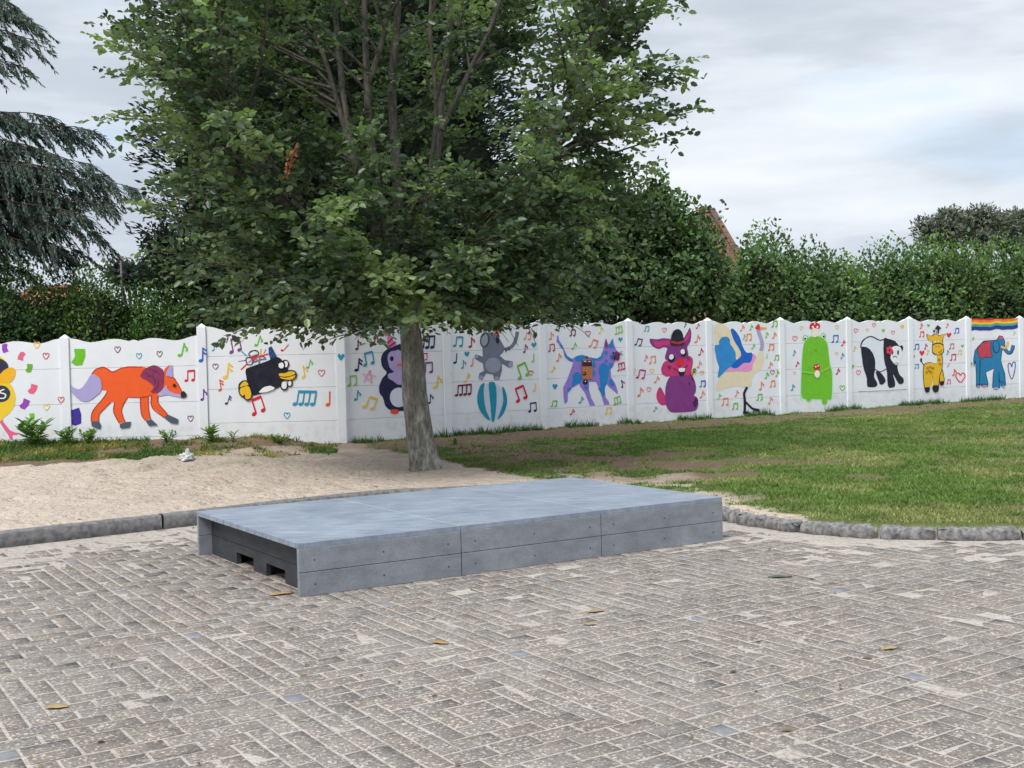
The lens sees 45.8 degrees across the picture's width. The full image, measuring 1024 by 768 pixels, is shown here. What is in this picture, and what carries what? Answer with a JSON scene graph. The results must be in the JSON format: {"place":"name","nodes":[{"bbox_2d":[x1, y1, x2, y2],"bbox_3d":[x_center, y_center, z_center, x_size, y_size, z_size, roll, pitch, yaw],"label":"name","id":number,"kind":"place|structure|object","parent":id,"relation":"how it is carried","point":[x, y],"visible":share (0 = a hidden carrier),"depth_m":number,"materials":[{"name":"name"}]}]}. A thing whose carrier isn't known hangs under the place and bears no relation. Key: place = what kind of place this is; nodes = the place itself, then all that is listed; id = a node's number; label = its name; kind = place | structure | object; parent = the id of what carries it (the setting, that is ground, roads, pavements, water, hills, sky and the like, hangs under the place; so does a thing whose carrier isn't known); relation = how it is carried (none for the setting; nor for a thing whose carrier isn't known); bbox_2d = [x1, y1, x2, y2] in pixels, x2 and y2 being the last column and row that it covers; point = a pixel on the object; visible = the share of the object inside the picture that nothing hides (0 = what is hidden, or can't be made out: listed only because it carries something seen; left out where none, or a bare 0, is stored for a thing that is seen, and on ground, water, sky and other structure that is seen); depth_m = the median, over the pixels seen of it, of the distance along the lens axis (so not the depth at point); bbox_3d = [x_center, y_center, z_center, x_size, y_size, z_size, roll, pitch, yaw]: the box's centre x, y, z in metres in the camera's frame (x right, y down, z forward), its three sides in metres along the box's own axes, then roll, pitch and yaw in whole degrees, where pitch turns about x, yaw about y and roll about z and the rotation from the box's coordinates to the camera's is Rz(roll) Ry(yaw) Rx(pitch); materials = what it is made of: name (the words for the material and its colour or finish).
{"place":"outdoors","nodes":[
{"label":"outdoors","id":0,"kind":"place"},
{"bbox_2d":[0,529,1023,767],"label":"paving","id":1,"kind":"structure","parent":0,"point":[290,754],"depth_m":5.82,"materials":[{"name":"grey stone"}]},
{"bbox_2d":[45,704,68,707],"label":"fallen leaf","id":2,"kind":"object","parent":1,"relation":"on","point":[56,706],"visible":1,"depth_m":5.26,"materials":[{"name":"beige plant"}]},
{"bbox_2d":[144,573,159,576],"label":"fallen leaf","id":3,"kind":"object","parent":1,"relation":"on","point":[151,574],"visible":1,"depth_m":8.46,"materials":[{"name":"plant"}]},
{"bbox_2d":[269,591,292,594],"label":"fallen leaf","id":4,"kind":"object","parent":1,"relation":"on","point":[278,592],"visible":1,"depth_m":7.68,"materials":[{"name":"beige plant"}]},
{"bbox_2d":[432,640,448,643],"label":"fallen leaf","id":5,"kind":"object","parent":1,"relation":"on","point":[440,641],"visible":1,"depth_m":6.27,"materials":[{"name":"beige plant"}]},
{"bbox_2d":[10,457,872,767],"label":"leaf litter","id":6,"kind":"object","parent":1,"relation":"on","point":[434,617],"visible":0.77,"depth_m":5.76,"materials":[{"name":"brown plant"}]},
{"bbox_2d":[197,477,722,596],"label":"platform","id":7,"kind":"structure","parent":1,"relation":"on","point":[318,547],"depth_m":8.64,"materials":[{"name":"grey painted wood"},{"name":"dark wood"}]},
{"bbox_2d":[588,609,603,611],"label":"fallen leaf","id":8,"kind":"object","parent":1,"relation":"on","point":[593,610],"visible":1,"depth_m":6.94,"materials":[{"name":"beige plant"}]},
{"bbox_2d":[768,575,791,576],"bbox_3d":[1.733,1.245,7.837,0.161,0.011,0.056,-1,2,0],"label":"green scrap","id":9,"kind":"object","parent":1,"relation":"on","point":[779,576],"visible":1,"depth_m":7.84,"materials":[{"name":"green plant"}]},
{"bbox_2d":[881,646,897,649],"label":"fallen leaf","id":10,"kind":"object","parent":1,"relation":"on","point":[887,647],"visible":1,"depth_m":5.94,"materials":[{"name":"beige plant"}]},
{"bbox_2d":[0,398,1023,767],"bbox_3d":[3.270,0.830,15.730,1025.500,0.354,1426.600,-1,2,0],"label":"ground","id":11,"kind":"structure","parent":0,"point":[42,492],"depth_m":10.15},
{"bbox_2d":[14,417,54,444],"bbox_3d":[-6.915,0.688,17.520,0.595,0.450,0.428,-1,2,0],"label":"leafy plant","id":12,"kind":"object","parent":11,"relation":"on","point":[32,437],"visible":1,"depth_m":17.49,"materials":[{"name":"green plant"}]},
{"bbox_2d":[0,250,73,343],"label":"shrub","id":13,"kind":"object","parent":11,"relation":"on","point":[21,320],"visible":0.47,"depth_m":20.67,"materials":[{"name":"green plant"}]},
{"bbox_2d":[20,285,80,303],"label":"house","id":14,"kind":"structure","parent":11,"relation":"on","point":[23,293],"depth_m":44.50,"materials":[{"name":"orange tile"}]},
{"bbox_2d":[18,261,110,337],"bbox_3d":[-8.007,-0.603,21.612,1.970,3.330,1.699,-1,2,0],"label":"shrub","id":15,"kind":"object","parent":11,"relation":"on","point":[61,298],"visible":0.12,"depth_m":21.31,"materials":[{"name":"green plant"}]},
{"bbox_2d":[53,426,77,445],"bbox_3d":[-6.457,0.756,17.551,0.336,0.298,0.292,-1,2,0],"label":"leafy plant","id":16,"kind":"object","parent":11,"relation":"on","point":[66,437],"visible":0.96,"depth_m":17.52,"materials":[{"name":"green plant"}]},
{"bbox_2d":[0,514,161,547],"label":"kerb stone","id":17,"kind":"object","parent":11,"relation":"on","point":[58,533],"visible":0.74,"depth_m":10.24,"materials":[{"name":"concrete"}]},
{"bbox_2d":[0,0,163,298],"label":"blue cedar","id":18,"kind":"object","parent":11,"relation":"on","point":[27,229],"visible":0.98,"depth_m":21.17,"materials":[{"name":"green plant"}]},
{"bbox_2d":[78,428,97,443],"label":"leafy plant","id":19,"kind":"object","parent":11,"relation":"on","point":[89,436],"visible":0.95,"depth_m":17.49,"materials":[{"name":"green plant"}]},
{"bbox_2d":[60,251,130,341],"bbox_3d":[-7.161,-0.613,20.979,1.370,3.575,1.169,-1,2,0],"label":"shrub","id":20,"kind":"object","parent":11,"relation":"on","point":[92,315],"visible":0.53,"depth_m":20.74,"materials":[{"name":"green plant"}]},
{"bbox_2d":[117,256,130,299],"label":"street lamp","id":21,"kind":"object","parent":11,"relation":"on","point":[121,268],"visible":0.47,"depth_m":69.80,"materials":[{"name":"grey metal"}]},
{"bbox_2d":[90,274,162,340],"bbox_3d":[-6.687,-0.414,21.259,1.785,3.048,1.485,-1,2,0],"label":"shrub","id":22,"kind":"object","parent":11,"relation":"on","point":[127,310],"visible":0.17,"depth_m":21.05,"materials":[{"name":"green plant"}]},
{"bbox_2d":[101,253,169,307],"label":"distant tree","id":23,"kind":"object","parent":11,"relation":"on","point":[115,269],"visible":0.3,"depth_m":79.25,"materials":[{"name":"green plant"}]},
{"bbox_2d":[157,429,176,442],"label":"leafy plant","id":24,"kind":"object","parent":11,"relation":"on","point":[167,438],"visible":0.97,"depth_m":17.51,"materials":[{"name":"green plant"}]},
{"bbox_2d":[120,275,219,340],"bbox_3d":[-5.851,-0.457,21.044,1.985,2.913,1.672,-1,2,0],"label":"shrub","id":25,"kind":"object","parent":11,"relation":"on","point":[165,325],"visible":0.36,"depth_m":20.65,"materials":[{"name":"green plant"}]},
{"bbox_2d":[0,432,340,462],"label":"weeds","id":26,"kind":"object","parent":11,"relation":"on","point":[57,447],"visible":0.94,"depth_m":17.05,"materials":[{"name":"green plant"}]},
{"bbox_2d":[0,324,347,442],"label":"painted wall","id":27,"kind":"structure","parent":11,"relation":"on","point":[188,387],"depth_m":18.03,"materials":[{"name":"white paint"}]},
{"bbox_2d":[177,448,193,460],"bbox_3d":[-4.256,0.915,15.803,0.218,0.154,0.251,-1,2,0],"label":"plastic bag","id":28,"kind":"object","parent":11,"relation":"on","point":[187,455],"visible":1,"depth_m":15.74,"materials":[{"name":"white plastic"}]},
{"bbox_2d":[129,192,274,323],"bbox_3d":[-5.259,-1.346,21.759,3.062,4.496,2.297,-1,2,0],"label":"tree","id":29,"kind":"object","parent":11,"relation":"on","point":[164,235],"visible":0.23,"depth_m":21.49,"materials":[{"name":"green plant"}]},
{"bbox_2d":[201,424,219,441],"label":"leafy plant","id":30,"kind":"object","parent":11,"relation":"on","point":[210,430],"visible":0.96,"depth_m":17.48,"materials":[{"name":"green plant"}]},
{"bbox_2d":[179,285,253,329],"bbox_3d":[-5.095,-0.373,21.143,1.879,2.761,1.617,-1,2,0],"label":"shrub","id":31,"kind":"object","parent":11,"relation":"on","point":[223,324],"visible":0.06,"depth_m":20.92,"materials":[{"name":"green plant"}]},
{"bbox_2d":[226,430,238,442],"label":"leafy plant","id":32,"kind":"object","parent":11,"relation":"on","point":[232,439],"visible":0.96,"depth_m":17.52,"materials":[{"name":"green plant"}]},
{"bbox_2d":[268,433,289,443],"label":"leafy plant","id":33,"kind":"object","parent":11,"relation":"on","point":[278,440],"visible":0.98,"depth_m":17.49,"materials":[{"name":"green plant"}]},
{"bbox_2d":[159,485,479,528],"bbox_3d":[-1.369,1.164,11.822,4.055,0.163,0.945,-2,2,-19],"label":"kerb stone","id":34,"kind":"object","parent":11,"relation":"on","point":[176,519],"visible":0.36,"depth_m":11.44,"materials":[{"name":"concrete"}]},
{"bbox_2d":[123,0,556,328],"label":"conifer","id":35,"kind":"object","parent":11,"relation":"on","point":[475,150],"visible":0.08,"depth_m":22.14,"materials":[{"name":"green plant"}]},
{"bbox_2d":[207,246,530,327],"bbox_3d":[-2.545,-1.004,22.383,6.237,3.640,2.892,-1,2,0],"label":"shrub","id":36,"kind":"object","parent":11,"relation":"on","point":[505,319],"depth_m":21.73,"materials":[{"name":"green plant"}]},
{"bbox_2d":[75,0,714,472],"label":"broadleaf tree","id":37,"kind":"object","parent":11,"relation":"on","point":[319,272],"visible":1,"depth_m":13.29,"materials":[{"name":"green plant"}]},
{"bbox_2d":[491,148,740,324],"bbox_3d":[1.542,-2.001,23.055,5.548,5.410,3.569,-1,2,0],"label":"dense tree","id":38,"kind":"object","parent":11,"relation":"on","point":[681,268],"visible":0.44,"depth_m":22.53,"materials":[{"name":"green plant"}]},
{"bbox_2d":[348,393,1006,443],"bbox_3d":[6.036,0.449,23.317,19.970,0.273,0.378,-2,2,-32],"label":"grass strip","id":39,"kind":"object","parent":11,"relation":"on","point":[637,421],"depth_m":20.68,"materials":[{"name":"green plant"}]},
{"bbox_2d":[344,316,1023,442],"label":"painted wall","id":40,"kind":"structure","parent":11,"relation":"on","point":[608,374],"depth_m":21.41,"materials":[{"name":"white paint"}]},
{"bbox_2d":[657,206,745,323],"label":"house","id":41,"kind":"structure","parent":11,"relation":"on","point":[725,233],"depth_m":41.44,"materials":[{"name":"brick"}]},
{"bbox_2d":[722,506,746,522],"bbox_3d":[1.859,1.136,10.567,0.250,0.128,0.615,-2,2,-23],"label":"kerb stone","id":42,"kind":"object","parent":11,"relation":"on","point":[729,515],"visible":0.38,"depth_m":10.34,"materials":[{"name":"grey stone"}]},
{"bbox_2d":[705,249,798,323],"bbox_3d":[4.858,-0.995,24.679,1.908,3.475,1.752,-1,2,0],"label":"hedge tree","id":43,"kind":"object","parent":11,"relation":"on","point":[741,313],"visible":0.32,"depth_m":24.25,"materials":[{"name":"green plant"}]},
{"bbox_2d":[736,513,802,531],"bbox_3d":[2.149,1.145,9.992,0.240,0.128,0.679,-2,2,-33],"label":"kerb stone","id":44,"kind":"object","parent":11,"relation":"on","point":[765,521],"visible":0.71,"depth_m":9.89,"materials":[{"name":"grey stone"}]},
{"bbox_2d":[725,217,819,322],"bbox_3d":[5.284,-1.356,24.854,2.095,4.147,1.854,-1,2,0],"label":"hedge tree","id":45,"kind":"object","parent":11,"relation":"on","point":[796,291],"visible":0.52,"depth_m":24.44,"materials":[{"name":"green plant"}]},
{"bbox_2d":[779,233,859,322],"bbox_3d":[6.267,-1.254,25.570,2.102,3.830,1.842,-1,2,0],"label":"hedge tree","id":46,"kind":"object","parent":11,"relation":"on","point":[830,306],"visible":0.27,"depth_m":25.07,"materials":[{"name":"green plant"}]},
{"bbox_2d":[799,521,876,538],"bbox_3d":[2.588,1.146,9.522,0.627,0.130,0.243,0,2,40],"label":"kerb stone","id":47,"kind":"object","parent":11,"relation":"on","point":[860,531],"visible":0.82,"depth_m":9.44,"materials":[{"name":"grey stone"}]},
{"bbox_2d":[810,246,882,321],"bbox_3d":[6.924,-1.140,25.901,1.943,3.644,1.705,-1,2,0],"label":"hedge tree","id":48,"kind":"object","parent":11,"relation":"on","point":[859,283],"visible":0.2,"depth_m":25.54,"materials":[{"name":"green plant"}]},
{"bbox_2d":[861,268,901,321],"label":"hedge tree","id":49,"kind":"object","parent":11,"relation":"on","point":[888,310],"visible":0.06,"depth_m":26.05,"materials":[{"name":"green plant"}]},
{"bbox_2d":[854,229,949,321],"bbox_3d":[8.480,-1.399,26.882,2.452,4.028,2.151,-1,2,0],"label":"hedge tree","id":50,"kind":"object","parent":11,"relation":"on","point":[909,295],"visible":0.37,"depth_m":26.42,"materials":[{"name":"green plant"}]},
{"bbox_2d":[880,524,934,539],"bbox_3d":[3.029,1.142,9.296,0.400,0.129,0.244,-1,2,16],"label":"kerb stone","id":51,"kind":"object","parent":11,"relation":"on","point":[893,532],"visible":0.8,"depth_m":9.21,"materials":[{"name":"grey stone"}]},
{"bbox_2d":[894,226,990,320],"bbox_3d":[9.573,-1.487,27.509,2.624,4.185,2.269,-1,2,0],"label":"hedge tree","id":52,"kind":"object","parent":11,"relation":"on","point":[953,282],"visible":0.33,"depth_m":27.00,"materials":[{"name":"green plant"}]},
{"bbox_2d":[909,201,1019,259],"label":"tree","id":53,"kind":"object","parent":11,"relation":"on","point":[950,218],"visible":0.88,"depth_m":57.30,"materials":[{"name":"green plant"}]},
{"bbox_2d":[937,525,1019,540],"bbox_3d":[3.519,1.133,9.185,0.593,0.130,0.247,-1,2,8],"label":"kerb stone","id":54,"kind":"object","parent":11,"relation":"on","point":[992,533],"visible":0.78,"depth_m":9.09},
{"bbox_2d":[935,228,1023,318],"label":"hedge tree","id":55,"kind":"object","parent":11,"relation":"on","point":[1002,302],"visible":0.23,"depth_m":27.82,"materials":[{"name":"green plant"}]},
{"bbox_2d":[956,205,1023,265],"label":"pine tree","id":56,"kind":"object","parent":11,"relation":"on","point":[1017,214],"visible":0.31,"depth_m":59.22,"materials":[{"name":"green plant"}]},
{"bbox_2d":[978,226,1023,316],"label":"hedge tree","id":57,"kind":"object","parent":11,"relation":"on","point":[1019,268],"visible":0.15,"depth_m":28.74,"materials":[{"name":"green plant"}]},
{"bbox_2d":[980,217,1023,259],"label":"pine tree","id":58,"kind":"object","parent":11,"relation":"on","point":[1019,232],"visible":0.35,"depth_m":58.60,"materials":[{"name":"green plant"}]},
{"bbox_2d":[1020,528,1023,539],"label":"kerb stone","id":59,"kind":"object","parent":11,"relation":"on","point":[1022,532],"visible":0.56,"depth_m":9.08,"materials":[{"name":"grey stone"}]},
{"bbox_2d":[0,0,1023,323],"label":"sky","id":60,"kind":"structure","parent":0,"point":[844,122],"materials":[{"name":"white"}]},
{"bbox_2d":[364,397,1023,522],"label":"lawn grass","id":61,"kind":"structure","parent":0,"point":[924,513],"depth_m":13.70,"materials":[{"name":"green plant"}]}
]}

